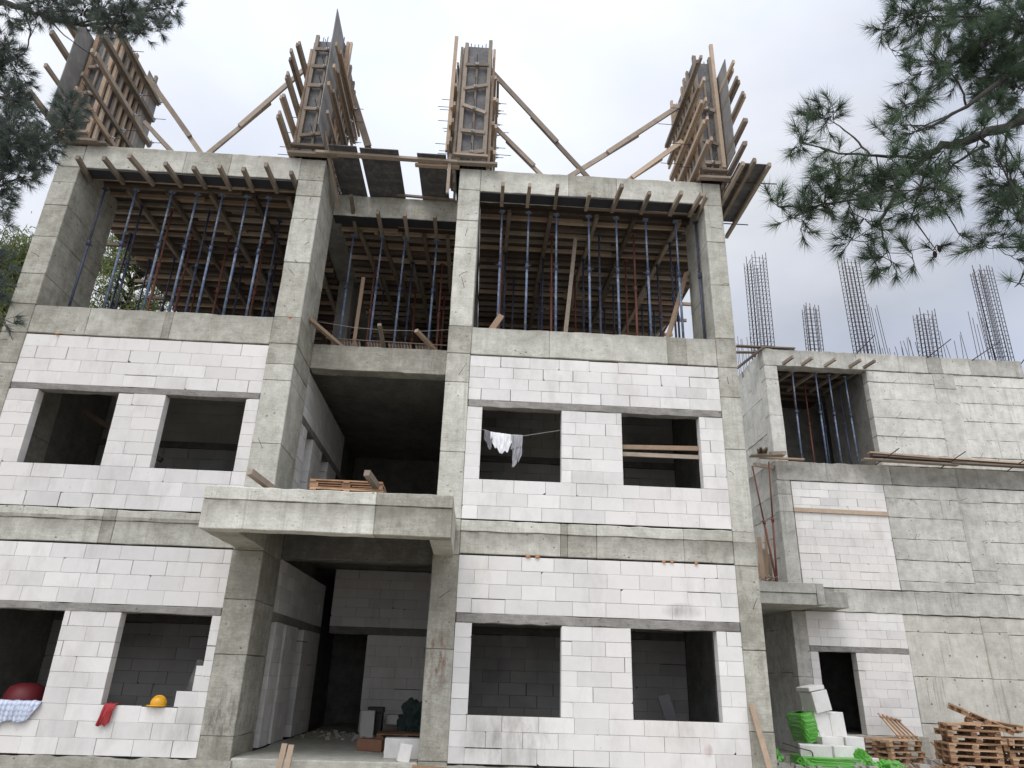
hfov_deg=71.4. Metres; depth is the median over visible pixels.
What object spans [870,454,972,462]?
plank
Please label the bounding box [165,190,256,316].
long stringer
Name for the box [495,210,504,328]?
steel prop
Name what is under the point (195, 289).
steel prop
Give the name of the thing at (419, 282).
long stringer
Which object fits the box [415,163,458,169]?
plank
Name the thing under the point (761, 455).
plank
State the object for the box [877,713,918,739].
broken pallet
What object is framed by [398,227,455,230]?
cross joist
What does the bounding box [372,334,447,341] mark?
cross joist
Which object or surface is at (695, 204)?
timber joist
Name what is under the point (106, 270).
bush
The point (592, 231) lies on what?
long stringer
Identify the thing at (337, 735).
rubble
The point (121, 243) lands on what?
steel prop
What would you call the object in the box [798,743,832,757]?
aerated block
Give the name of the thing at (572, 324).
cross joist
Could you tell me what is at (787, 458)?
plank
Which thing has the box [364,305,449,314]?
cross joist
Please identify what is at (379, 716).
plastic bin
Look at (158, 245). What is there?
steel prop
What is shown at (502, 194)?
timber joist
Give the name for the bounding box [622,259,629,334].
steel prop
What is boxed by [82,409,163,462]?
plank
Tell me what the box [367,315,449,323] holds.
cross joist
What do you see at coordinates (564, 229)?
cross joist
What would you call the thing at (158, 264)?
steel prop
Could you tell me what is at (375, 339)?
cross joist
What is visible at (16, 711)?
checked shirt
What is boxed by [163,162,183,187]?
timber joist
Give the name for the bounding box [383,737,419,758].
aerated block
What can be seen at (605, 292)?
long stringer
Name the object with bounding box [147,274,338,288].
cross joist
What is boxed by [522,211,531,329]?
steel prop
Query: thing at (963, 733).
wooden pallet
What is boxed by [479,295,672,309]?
cross joist
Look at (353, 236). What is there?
steel prop
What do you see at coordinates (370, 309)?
steel prop
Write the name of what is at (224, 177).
timber joist
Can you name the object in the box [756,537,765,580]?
plank
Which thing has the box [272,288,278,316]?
steel prop
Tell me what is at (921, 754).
wooden pallet
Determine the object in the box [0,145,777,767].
unfinished building
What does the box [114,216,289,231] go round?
cross joist
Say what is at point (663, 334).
steel prop
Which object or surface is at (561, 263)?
cross joist
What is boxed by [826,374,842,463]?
steel prop
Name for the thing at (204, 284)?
steel prop
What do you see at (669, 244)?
steel prop
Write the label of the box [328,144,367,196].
plywood sheet
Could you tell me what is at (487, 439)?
grey vest
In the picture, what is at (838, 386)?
steel prop
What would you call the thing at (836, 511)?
plank
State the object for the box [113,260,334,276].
cross joist
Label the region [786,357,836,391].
timber joist
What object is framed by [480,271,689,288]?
cross joist
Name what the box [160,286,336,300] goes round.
cross joist
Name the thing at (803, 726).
plastic wrap
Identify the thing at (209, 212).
steel prop
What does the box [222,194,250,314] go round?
steel prop
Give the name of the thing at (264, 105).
timber brace
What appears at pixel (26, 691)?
plastic tub
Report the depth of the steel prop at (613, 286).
19.33 m
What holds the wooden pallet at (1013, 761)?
on the wooden pallet at (1017, 766)
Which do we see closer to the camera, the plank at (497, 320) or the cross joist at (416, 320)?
the plank at (497, 320)
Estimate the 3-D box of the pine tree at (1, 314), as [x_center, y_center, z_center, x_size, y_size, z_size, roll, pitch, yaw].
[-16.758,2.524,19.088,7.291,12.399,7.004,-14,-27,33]
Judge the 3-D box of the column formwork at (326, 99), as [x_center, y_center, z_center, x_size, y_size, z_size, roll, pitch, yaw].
[-4.535,-6.733,17.177,1.891,3.901,3.178,3,-22,-2]
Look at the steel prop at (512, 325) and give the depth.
19.14 m
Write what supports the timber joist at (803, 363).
on the unfinished building at (908, 611)
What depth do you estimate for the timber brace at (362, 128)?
17.79 m
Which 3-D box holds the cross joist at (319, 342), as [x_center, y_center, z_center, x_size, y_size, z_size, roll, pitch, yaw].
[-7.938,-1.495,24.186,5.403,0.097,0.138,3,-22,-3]
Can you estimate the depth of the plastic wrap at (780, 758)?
17.80 m
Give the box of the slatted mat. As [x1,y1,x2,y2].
[325,338,446,349]
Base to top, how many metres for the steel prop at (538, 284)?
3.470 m
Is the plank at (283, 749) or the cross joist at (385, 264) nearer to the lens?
the plank at (283, 749)
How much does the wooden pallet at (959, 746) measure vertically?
0.144 m
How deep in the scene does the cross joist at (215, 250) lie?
19.04 m
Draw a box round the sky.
[0,0,1023,375]
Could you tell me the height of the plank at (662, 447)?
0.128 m
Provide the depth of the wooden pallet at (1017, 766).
17.35 m
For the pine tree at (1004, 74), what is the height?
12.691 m
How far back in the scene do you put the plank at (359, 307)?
16.75 m
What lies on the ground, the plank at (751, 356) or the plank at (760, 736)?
the plank at (760, 736)
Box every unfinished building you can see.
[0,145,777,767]
[737,251,1023,760]
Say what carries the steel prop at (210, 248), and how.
on the unfinished building at (576, 589)
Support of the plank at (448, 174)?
on the unfinished building at (576, 589)
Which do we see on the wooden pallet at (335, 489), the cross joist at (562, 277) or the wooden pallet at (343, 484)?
the wooden pallet at (343, 484)
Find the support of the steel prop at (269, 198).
on the unfinished building at (576, 589)
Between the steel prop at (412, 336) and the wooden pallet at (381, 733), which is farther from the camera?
the steel prop at (412, 336)
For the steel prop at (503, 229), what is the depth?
16.80 m
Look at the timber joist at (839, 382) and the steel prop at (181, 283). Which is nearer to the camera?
the steel prop at (181, 283)
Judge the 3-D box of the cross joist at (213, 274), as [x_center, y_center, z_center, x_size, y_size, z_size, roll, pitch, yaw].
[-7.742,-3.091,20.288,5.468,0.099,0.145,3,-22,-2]
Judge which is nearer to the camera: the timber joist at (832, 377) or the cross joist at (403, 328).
the cross joist at (403, 328)
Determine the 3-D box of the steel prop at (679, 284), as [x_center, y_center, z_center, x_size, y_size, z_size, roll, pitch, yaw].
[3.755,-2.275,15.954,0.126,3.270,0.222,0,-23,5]
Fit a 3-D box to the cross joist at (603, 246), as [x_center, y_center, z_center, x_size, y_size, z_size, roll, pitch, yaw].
[2.147,-3.553,18.384,5.937,0.096,0.182,3,-22,-2]
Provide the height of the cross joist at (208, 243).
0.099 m
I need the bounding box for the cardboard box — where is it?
[356,737,384,751]
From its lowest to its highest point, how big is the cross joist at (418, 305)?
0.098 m
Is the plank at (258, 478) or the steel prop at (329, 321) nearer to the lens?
the plank at (258, 478)
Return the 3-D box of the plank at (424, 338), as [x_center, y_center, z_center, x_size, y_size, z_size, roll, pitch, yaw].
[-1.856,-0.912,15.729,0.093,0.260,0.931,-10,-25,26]
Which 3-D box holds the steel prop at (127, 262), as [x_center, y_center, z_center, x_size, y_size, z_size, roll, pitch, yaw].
[-8.840,-2.627,16.291,0.126,3.470,0.222,20,-29,-39]
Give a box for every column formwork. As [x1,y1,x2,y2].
[29,17,165,147]
[276,9,363,194]
[435,36,510,200]
[658,44,747,195]
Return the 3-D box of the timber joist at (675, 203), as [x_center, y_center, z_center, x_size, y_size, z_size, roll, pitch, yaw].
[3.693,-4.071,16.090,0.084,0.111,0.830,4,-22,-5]
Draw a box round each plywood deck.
[103,180,358,346]
[341,224,455,349]
[478,202,689,336]
[777,371,848,408]
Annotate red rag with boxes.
[95,702,120,726]
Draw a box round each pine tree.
[0,0,188,339]
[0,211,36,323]
[0,303,7,332]
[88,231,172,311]
[756,0,1023,292]
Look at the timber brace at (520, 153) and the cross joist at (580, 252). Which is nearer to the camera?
the timber brace at (520, 153)
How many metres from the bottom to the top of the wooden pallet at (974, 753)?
0.144 m
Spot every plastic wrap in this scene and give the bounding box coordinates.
[776,748,784,762]
[786,710,819,742]
[790,753,860,767]
[796,756,814,766]
[853,748,874,765]
[872,759,898,767]
[893,760,906,767]
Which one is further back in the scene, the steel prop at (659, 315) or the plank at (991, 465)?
the plank at (991, 465)
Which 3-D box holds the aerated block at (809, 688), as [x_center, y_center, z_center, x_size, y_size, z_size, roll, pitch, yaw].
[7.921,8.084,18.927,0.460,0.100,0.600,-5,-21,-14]
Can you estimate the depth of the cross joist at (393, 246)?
18.64 m
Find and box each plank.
[69,141,108,145]
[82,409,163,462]
[185,659,203,690]
[246,469,277,487]
[276,743,287,767]
[284,744,293,767]
[309,317,343,345]
[315,149,456,164]
[324,130,340,207]
[352,277,364,345]
[363,470,385,492]
[377,323,385,347]
[398,194,455,201]
[412,765,445,767]
[414,329,437,349]
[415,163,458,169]
[446,152,451,193]
[489,314,503,328]
[564,237,576,331]
[622,445,698,450]
[622,452,698,459]
[654,326,665,336]
[658,694,676,720]
[666,271,688,337]
[736,345,794,349]
[736,351,755,353]
[737,346,764,368]
[748,704,771,767]
[749,453,785,457]
[753,463,773,468]
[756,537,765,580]
[759,457,804,460]
[762,549,768,580]
[764,529,768,577]
[768,554,771,581]
[769,451,786,454]
[793,507,888,515]
[861,458,960,466]
[867,451,941,458]
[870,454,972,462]
[939,456,1023,464]
[943,722,980,725]
[950,462,1023,468]
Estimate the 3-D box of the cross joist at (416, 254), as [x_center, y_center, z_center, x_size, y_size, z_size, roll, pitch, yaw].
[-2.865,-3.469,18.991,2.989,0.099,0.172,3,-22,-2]
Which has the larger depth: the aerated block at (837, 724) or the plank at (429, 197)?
the aerated block at (837, 724)
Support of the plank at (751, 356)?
on the unfinished building at (908, 611)
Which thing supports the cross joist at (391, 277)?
on the long stringer at (391, 263)
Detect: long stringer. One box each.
[126,187,225,314]
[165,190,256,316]
[209,192,276,304]
[252,194,328,344]
[287,197,335,314]
[358,229,403,346]
[378,231,420,348]
[402,232,433,343]
[422,233,442,349]
[446,234,451,292]
[500,209,510,326]
[528,212,552,330]
[560,214,598,331]
[586,216,635,331]
[621,219,681,334]
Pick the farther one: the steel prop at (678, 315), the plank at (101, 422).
the steel prop at (678, 315)
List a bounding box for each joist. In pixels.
[75,155,92,182]
[99,179,295,192]
[101,156,125,184]
[104,183,295,200]
[106,242,329,259]
[111,192,288,207]
[111,229,286,244]
[112,222,288,237]
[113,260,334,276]
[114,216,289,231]
[115,209,290,224]
[117,201,291,217]
[121,237,285,250]
[127,154,155,185]
[129,249,330,265]
[134,256,333,272]
[134,279,337,294]
[141,267,336,282]
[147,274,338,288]
[147,296,332,309]
[159,311,333,323]
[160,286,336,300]
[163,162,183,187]
[163,291,336,304]
[172,307,334,319]
[173,302,333,314]
[191,165,207,189]
[217,164,232,190]
[241,167,254,192]
[264,162,279,193]
[289,171,297,190]
[314,337,352,341]
[314,340,357,344]
[316,321,448,330]
[320,324,352,329]
[342,227,455,238]
[343,233,454,244]
[346,241,453,252]
[348,248,453,259]
[349,194,358,236]
[351,255,452,265]
[351,261,452,271]
[353,267,452,277]
[355,273,447,283]
[357,279,448,288]
[358,285,450,294]
[362,295,450,303]
[363,290,450,299]
[363,301,450,309]
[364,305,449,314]
[366,311,449,319]
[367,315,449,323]
[370,320,448,328]
[372,325,448,333]
[372,330,447,337]
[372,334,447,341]
[374,338,447,345]
[375,342,446,349]
[376,210,384,235]
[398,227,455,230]
[403,212,409,240]
[433,214,437,241]
[478,318,664,331]
[478,322,672,336]
[478,327,553,331]
[479,278,684,293]
[479,284,682,299]
[479,289,690,305]
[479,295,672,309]
[479,301,671,315]
[479,307,686,321]
[479,312,666,326]
[480,222,681,239]
[480,229,685,245]
[480,237,686,254]
[480,244,687,261]
[480,251,687,268]
[480,257,686,273]
[480,264,688,281]
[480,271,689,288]
[481,206,688,224]
[481,214,684,231]
[500,182,504,206]
[525,183,530,207]
[553,184,558,209]
[563,206,686,214]
[584,191,591,210]
[610,183,623,212]
[639,191,651,214]
[668,190,682,216]
[687,192,703,217]
[696,194,707,217]
[778,356,812,381]
[778,373,842,378]
[778,378,842,384]
[779,385,834,390]
[780,391,827,396]
[780,397,820,401]
[782,355,793,364]
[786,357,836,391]
[809,359,861,392]
[823,360,875,393]
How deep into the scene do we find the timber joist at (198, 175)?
15.69 m
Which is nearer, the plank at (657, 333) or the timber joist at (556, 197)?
the timber joist at (556, 197)
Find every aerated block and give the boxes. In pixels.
[359,710,375,737]
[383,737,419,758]
[386,714,398,724]
[396,742,412,761]
[796,684,823,691]
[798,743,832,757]
[799,689,831,712]
[813,712,832,735]
[813,736,843,744]
[828,711,846,736]
[830,745,854,757]
[839,736,864,750]
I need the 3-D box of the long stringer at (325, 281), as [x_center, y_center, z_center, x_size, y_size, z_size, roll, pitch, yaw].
[-5.371,-2.782,20.566,0.203,0.129,8.289,3,-22,-2]
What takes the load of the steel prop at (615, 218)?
on the unfinished building at (576, 589)
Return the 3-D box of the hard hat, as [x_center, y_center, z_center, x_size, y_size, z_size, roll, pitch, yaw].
[-5.877,5.246,11.801,0.324,0.171,0.300,3,-22,-2]
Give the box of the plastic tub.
[1,683,44,700]
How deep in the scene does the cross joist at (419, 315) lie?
22.15 m
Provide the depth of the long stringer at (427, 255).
19.76 m
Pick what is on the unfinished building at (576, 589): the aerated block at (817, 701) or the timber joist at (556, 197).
the timber joist at (556, 197)
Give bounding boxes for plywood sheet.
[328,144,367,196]
[359,147,405,198]
[417,153,448,199]
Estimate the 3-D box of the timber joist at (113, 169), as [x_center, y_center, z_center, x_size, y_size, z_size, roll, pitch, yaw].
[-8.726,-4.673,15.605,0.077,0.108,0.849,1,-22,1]
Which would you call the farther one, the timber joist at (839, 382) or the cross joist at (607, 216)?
the timber joist at (839, 382)
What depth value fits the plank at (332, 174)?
16.26 m
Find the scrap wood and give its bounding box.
[759,575,779,581]
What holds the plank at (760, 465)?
on the unfinished building at (908, 611)
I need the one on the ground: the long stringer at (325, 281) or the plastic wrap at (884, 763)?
the plastic wrap at (884, 763)
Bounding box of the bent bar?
[782,742,813,756]
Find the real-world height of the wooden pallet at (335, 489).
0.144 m
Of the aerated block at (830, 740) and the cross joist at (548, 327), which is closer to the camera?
the aerated block at (830, 740)
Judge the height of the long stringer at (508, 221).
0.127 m
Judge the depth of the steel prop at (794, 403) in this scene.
25.05 m
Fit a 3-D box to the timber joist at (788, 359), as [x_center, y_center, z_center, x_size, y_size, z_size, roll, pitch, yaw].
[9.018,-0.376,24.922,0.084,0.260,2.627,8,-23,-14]
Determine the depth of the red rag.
11.60 m
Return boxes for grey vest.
[484,429,492,449]
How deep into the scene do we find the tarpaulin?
16.15 m
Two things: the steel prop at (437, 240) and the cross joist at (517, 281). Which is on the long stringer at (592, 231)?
the cross joist at (517, 281)
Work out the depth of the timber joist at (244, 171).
15.71 m
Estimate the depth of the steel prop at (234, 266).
16.62 m
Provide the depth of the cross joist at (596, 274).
19.54 m
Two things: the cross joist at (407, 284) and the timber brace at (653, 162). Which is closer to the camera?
the timber brace at (653, 162)
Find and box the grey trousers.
[512,435,522,466]
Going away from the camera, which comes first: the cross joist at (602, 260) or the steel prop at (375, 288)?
the steel prop at (375, 288)
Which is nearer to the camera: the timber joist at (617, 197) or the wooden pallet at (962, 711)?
the timber joist at (617, 197)
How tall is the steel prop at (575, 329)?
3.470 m
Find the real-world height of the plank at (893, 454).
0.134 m
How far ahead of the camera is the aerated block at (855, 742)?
18.08 m
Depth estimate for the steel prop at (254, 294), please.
17.66 m
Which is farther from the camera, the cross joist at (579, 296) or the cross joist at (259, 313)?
the cross joist at (259, 313)
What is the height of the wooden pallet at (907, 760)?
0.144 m
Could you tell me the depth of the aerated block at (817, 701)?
18.58 m
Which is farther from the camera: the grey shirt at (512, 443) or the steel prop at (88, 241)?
the steel prop at (88, 241)
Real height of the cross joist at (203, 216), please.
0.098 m
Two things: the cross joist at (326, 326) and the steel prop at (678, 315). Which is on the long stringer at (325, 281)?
the cross joist at (326, 326)
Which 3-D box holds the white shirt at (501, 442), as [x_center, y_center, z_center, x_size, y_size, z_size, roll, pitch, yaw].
[-0.210,1.145,13.816,0.433,0.441,0.078,3,-22,-2]
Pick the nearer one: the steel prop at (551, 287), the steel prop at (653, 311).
the steel prop at (551, 287)
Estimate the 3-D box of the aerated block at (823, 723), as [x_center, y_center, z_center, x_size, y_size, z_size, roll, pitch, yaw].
[8.022,8.913,18.647,0.400,0.600,0.500,1,-22,-9]
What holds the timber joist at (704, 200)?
on the unfinished building at (576, 589)
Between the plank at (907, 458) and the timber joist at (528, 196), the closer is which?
the timber joist at (528, 196)
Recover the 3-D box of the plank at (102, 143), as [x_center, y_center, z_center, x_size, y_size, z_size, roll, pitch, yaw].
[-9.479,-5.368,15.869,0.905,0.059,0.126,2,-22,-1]
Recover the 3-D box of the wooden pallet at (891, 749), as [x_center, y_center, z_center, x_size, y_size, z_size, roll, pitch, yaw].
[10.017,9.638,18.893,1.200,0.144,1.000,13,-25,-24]
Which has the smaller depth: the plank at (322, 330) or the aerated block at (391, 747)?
the aerated block at (391, 747)
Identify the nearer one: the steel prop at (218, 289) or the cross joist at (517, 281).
the steel prop at (218, 289)
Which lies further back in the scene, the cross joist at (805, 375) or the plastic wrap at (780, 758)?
the cross joist at (805, 375)
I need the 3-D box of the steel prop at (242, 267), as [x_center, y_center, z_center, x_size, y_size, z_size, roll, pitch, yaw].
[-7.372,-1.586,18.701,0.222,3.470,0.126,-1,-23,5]
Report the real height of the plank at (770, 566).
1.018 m
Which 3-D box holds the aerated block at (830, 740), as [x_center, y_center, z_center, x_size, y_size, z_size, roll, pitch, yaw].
[8.111,9.248,18.244,0.580,0.400,0.500,4,-23,-6]
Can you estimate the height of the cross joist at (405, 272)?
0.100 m
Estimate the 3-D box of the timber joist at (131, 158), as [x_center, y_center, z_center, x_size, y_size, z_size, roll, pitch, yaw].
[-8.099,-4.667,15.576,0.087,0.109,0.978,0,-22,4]
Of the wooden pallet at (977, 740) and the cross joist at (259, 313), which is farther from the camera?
the cross joist at (259, 313)
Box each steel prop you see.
[67,187,108,306]
[103,188,139,308]
[108,232,133,308]
[114,204,145,308]
[136,259,152,309]
[141,190,175,310]
[146,209,175,310]
[158,257,177,311]
[168,192,201,311]
[173,236,195,312]
[184,210,212,311]
[190,288,198,312]
[195,193,225,312]
[198,263,211,312]
[212,236,231,313]
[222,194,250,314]
[224,214,246,314]
[231,266,244,314]
[245,196,272,315]
[249,239,267,315]
[261,219,282,316]
[265,263,278,316]
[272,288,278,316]
[326,320,331,344]
[338,234,356,341]
[365,259,377,346]
[368,236,384,343]
[376,289,385,346]
[393,237,407,347]
[403,262,414,348]
[408,291,417,345]
[427,238,440,349]
[435,263,444,347]
[440,292,446,349]
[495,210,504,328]
[498,227,505,328]
[501,251,508,328]
[510,276,516,329]
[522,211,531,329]
[536,282,541,329]
[538,257,545,330]
[549,235,553,330]
[553,213,559,331]
[573,280,577,332]
[581,258,585,332]
[585,214,593,332]
[596,233,602,333]
[602,308,606,333]
[611,284,615,334]
[613,216,620,334]
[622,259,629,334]
[630,232,638,335]
[639,307,644,335]
[642,218,652,335]
[645,286,650,335]
[651,310,655,334]
[654,264,663,336]
[659,287,664,336]
[667,242,677,337]
[673,220,684,337]
[673,265,680,337]
[693,221,705,338]
[752,466,777,581]
[768,462,777,580]
[790,371,802,461]
[790,382,803,461]
[802,385,814,462]
[813,373,828,463]
[818,389,830,463]
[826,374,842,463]
[837,385,852,464]
[843,376,859,464]
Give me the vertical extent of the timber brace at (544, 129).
3.741 m
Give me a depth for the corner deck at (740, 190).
16.11 m
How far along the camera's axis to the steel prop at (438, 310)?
18.42 m
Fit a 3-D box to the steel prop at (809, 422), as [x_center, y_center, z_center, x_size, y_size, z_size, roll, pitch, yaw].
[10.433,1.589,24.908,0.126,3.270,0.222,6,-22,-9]
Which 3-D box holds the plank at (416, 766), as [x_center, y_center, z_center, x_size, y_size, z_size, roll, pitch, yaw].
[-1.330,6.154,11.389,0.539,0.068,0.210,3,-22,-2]
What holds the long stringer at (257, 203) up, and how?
on the unfinished building at (576, 589)
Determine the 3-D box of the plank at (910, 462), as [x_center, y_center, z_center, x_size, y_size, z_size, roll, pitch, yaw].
[12.747,2.497,22.768,3.157,0.086,0.225,3,-22,-3]
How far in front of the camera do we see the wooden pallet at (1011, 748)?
17.64 m
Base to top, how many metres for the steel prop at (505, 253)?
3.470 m
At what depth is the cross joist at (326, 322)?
22.80 m
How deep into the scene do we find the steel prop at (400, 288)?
16.90 m
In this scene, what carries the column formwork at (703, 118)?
on the unfinished building at (576, 589)
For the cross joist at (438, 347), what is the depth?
24.27 m
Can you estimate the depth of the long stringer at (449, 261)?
18.97 m
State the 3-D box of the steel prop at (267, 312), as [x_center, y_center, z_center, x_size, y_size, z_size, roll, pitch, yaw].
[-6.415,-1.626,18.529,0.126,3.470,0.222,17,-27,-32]
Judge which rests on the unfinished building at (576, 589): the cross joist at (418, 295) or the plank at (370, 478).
the plank at (370, 478)
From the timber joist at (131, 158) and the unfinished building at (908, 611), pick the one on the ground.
the unfinished building at (908, 611)
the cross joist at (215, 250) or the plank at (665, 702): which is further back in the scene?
the cross joist at (215, 250)
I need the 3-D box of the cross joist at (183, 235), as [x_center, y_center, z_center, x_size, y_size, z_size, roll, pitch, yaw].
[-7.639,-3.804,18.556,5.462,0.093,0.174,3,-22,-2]
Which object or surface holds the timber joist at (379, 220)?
attached to the unfinished building at (576, 589)
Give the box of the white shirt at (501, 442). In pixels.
[490,432,511,453]
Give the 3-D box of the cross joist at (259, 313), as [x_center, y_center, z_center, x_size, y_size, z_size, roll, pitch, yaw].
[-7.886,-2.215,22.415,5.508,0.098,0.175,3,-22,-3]
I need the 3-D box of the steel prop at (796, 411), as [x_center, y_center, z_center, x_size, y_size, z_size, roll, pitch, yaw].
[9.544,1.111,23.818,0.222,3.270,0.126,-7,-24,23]
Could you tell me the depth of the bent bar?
17.28 m
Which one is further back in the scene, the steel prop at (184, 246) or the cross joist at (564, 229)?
the cross joist at (564, 229)
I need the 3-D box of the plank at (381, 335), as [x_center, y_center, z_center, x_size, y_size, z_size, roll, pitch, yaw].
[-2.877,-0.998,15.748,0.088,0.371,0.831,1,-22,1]
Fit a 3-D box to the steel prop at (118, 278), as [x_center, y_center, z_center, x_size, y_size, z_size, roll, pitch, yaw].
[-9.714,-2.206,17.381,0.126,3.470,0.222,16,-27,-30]
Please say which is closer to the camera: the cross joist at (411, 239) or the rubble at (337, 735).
the rubble at (337, 735)
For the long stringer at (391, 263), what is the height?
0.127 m
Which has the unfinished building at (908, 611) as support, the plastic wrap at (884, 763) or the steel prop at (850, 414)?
the steel prop at (850, 414)
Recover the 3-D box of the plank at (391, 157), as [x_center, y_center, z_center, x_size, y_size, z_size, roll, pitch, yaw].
[-2.807,-5.088,15.994,3.158,0.071,0.127,3,-22,-3]
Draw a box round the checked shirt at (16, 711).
[0,699,41,722]
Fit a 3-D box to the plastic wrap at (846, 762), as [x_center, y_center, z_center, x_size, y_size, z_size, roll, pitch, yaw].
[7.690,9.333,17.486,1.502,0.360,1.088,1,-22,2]
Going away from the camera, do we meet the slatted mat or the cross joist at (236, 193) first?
the slatted mat
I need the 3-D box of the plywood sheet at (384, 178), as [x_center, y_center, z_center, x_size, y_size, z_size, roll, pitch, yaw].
[-2.986,-4.870,16.567,0.900,0.110,1.650,3,-22,-2]
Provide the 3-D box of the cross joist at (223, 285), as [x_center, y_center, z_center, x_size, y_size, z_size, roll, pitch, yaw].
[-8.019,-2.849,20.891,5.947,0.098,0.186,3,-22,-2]
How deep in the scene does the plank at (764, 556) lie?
21.28 m
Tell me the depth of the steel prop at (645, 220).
15.95 m
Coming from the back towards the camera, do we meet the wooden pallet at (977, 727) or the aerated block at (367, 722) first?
the wooden pallet at (977, 727)
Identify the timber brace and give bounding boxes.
[142,120,173,150]
[145,75,202,151]
[206,63,307,152]
[350,80,371,147]
[489,118,542,173]
[495,72,589,175]
[568,103,679,175]
[627,139,682,178]
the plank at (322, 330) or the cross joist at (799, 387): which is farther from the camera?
the cross joist at (799, 387)
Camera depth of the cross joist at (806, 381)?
25.72 m
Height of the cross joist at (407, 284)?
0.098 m
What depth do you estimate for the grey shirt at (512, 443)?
13.83 m
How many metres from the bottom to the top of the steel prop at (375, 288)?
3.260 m
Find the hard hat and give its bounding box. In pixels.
[146,695,166,706]
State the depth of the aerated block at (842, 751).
17.43 m
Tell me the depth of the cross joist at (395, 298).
21.25 m
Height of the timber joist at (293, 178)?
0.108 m
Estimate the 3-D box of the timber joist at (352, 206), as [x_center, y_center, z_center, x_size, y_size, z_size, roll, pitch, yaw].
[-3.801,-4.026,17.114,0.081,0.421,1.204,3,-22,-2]
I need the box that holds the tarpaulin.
[397,697,421,731]
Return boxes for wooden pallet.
[309,479,386,492]
[309,487,382,492]
[376,730,419,738]
[863,737,922,746]
[865,743,921,751]
[865,748,925,757]
[868,754,923,763]
[934,728,1001,738]
[934,740,1002,751]
[934,746,1003,757]
[935,752,1004,764]
[938,722,1005,731]
[941,735,1007,745]
[942,759,1012,767]
[947,703,1014,735]
[964,716,1023,733]
[983,736,1023,745]
[994,745,1023,751]
[1003,751,1023,757]
[1004,756,1023,764]
[1005,763,1023,767]
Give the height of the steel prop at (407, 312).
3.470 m
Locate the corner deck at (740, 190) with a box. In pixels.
[721,158,776,238]
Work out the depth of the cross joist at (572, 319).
22.08 m
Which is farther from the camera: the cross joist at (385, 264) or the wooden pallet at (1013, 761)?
the cross joist at (385, 264)
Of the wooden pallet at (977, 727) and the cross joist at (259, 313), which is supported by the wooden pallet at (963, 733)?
the wooden pallet at (977, 727)
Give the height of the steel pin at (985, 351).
0.695 m
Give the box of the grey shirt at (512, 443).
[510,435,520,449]
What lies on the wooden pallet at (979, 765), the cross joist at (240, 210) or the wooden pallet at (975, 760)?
the wooden pallet at (975, 760)
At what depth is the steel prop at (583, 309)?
18.06 m
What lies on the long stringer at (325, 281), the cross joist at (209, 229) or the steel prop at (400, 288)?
the cross joist at (209, 229)
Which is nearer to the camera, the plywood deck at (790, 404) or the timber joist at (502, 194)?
the timber joist at (502, 194)
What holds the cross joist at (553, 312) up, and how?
on the long stringer at (508, 221)
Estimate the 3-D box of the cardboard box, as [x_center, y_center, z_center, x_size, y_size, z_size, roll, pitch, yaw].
[-2.597,6.712,13.252,0.500,0.200,0.300,-4,-23,14]
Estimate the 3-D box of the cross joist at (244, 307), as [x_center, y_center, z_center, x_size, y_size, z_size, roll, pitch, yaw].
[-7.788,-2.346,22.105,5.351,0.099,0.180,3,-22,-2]
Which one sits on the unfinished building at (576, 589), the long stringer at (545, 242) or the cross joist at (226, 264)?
the long stringer at (545, 242)
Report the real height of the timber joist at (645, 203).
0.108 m
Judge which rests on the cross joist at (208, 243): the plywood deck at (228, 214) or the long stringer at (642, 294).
the plywood deck at (228, 214)
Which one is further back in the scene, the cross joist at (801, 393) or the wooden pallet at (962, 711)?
the cross joist at (801, 393)
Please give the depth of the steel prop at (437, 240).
16.94 m
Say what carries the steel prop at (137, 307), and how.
on the unfinished building at (576, 589)
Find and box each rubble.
[301,730,401,740]
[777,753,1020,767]
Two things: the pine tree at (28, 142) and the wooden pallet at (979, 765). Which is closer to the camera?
the pine tree at (28, 142)
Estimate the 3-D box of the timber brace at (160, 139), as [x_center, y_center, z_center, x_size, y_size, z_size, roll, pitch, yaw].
[-8.170,-5.633,16.780,1.300,1.322,0.125,3,-22,-2]
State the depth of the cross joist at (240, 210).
17.34 m
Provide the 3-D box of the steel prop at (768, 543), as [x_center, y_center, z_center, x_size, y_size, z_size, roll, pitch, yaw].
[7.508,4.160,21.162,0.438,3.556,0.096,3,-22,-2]
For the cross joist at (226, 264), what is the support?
on the long stringer at (158, 229)
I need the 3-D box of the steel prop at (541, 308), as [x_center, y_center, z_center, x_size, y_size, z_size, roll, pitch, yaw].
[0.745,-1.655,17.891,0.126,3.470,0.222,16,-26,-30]
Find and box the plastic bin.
[368,706,384,736]
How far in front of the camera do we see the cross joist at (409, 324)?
22.73 m
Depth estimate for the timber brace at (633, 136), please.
17.53 m
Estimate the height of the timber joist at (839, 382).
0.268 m
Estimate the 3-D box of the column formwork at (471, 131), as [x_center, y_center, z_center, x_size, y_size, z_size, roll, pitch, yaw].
[-0.847,-6.525,17.605,1.856,4.060,2.023,10,-24,-19]
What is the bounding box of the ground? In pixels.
[779,749,948,767]
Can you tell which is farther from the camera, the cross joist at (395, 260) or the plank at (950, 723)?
the cross joist at (395, 260)
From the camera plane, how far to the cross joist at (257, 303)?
21.73 m
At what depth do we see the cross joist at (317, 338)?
23.95 m

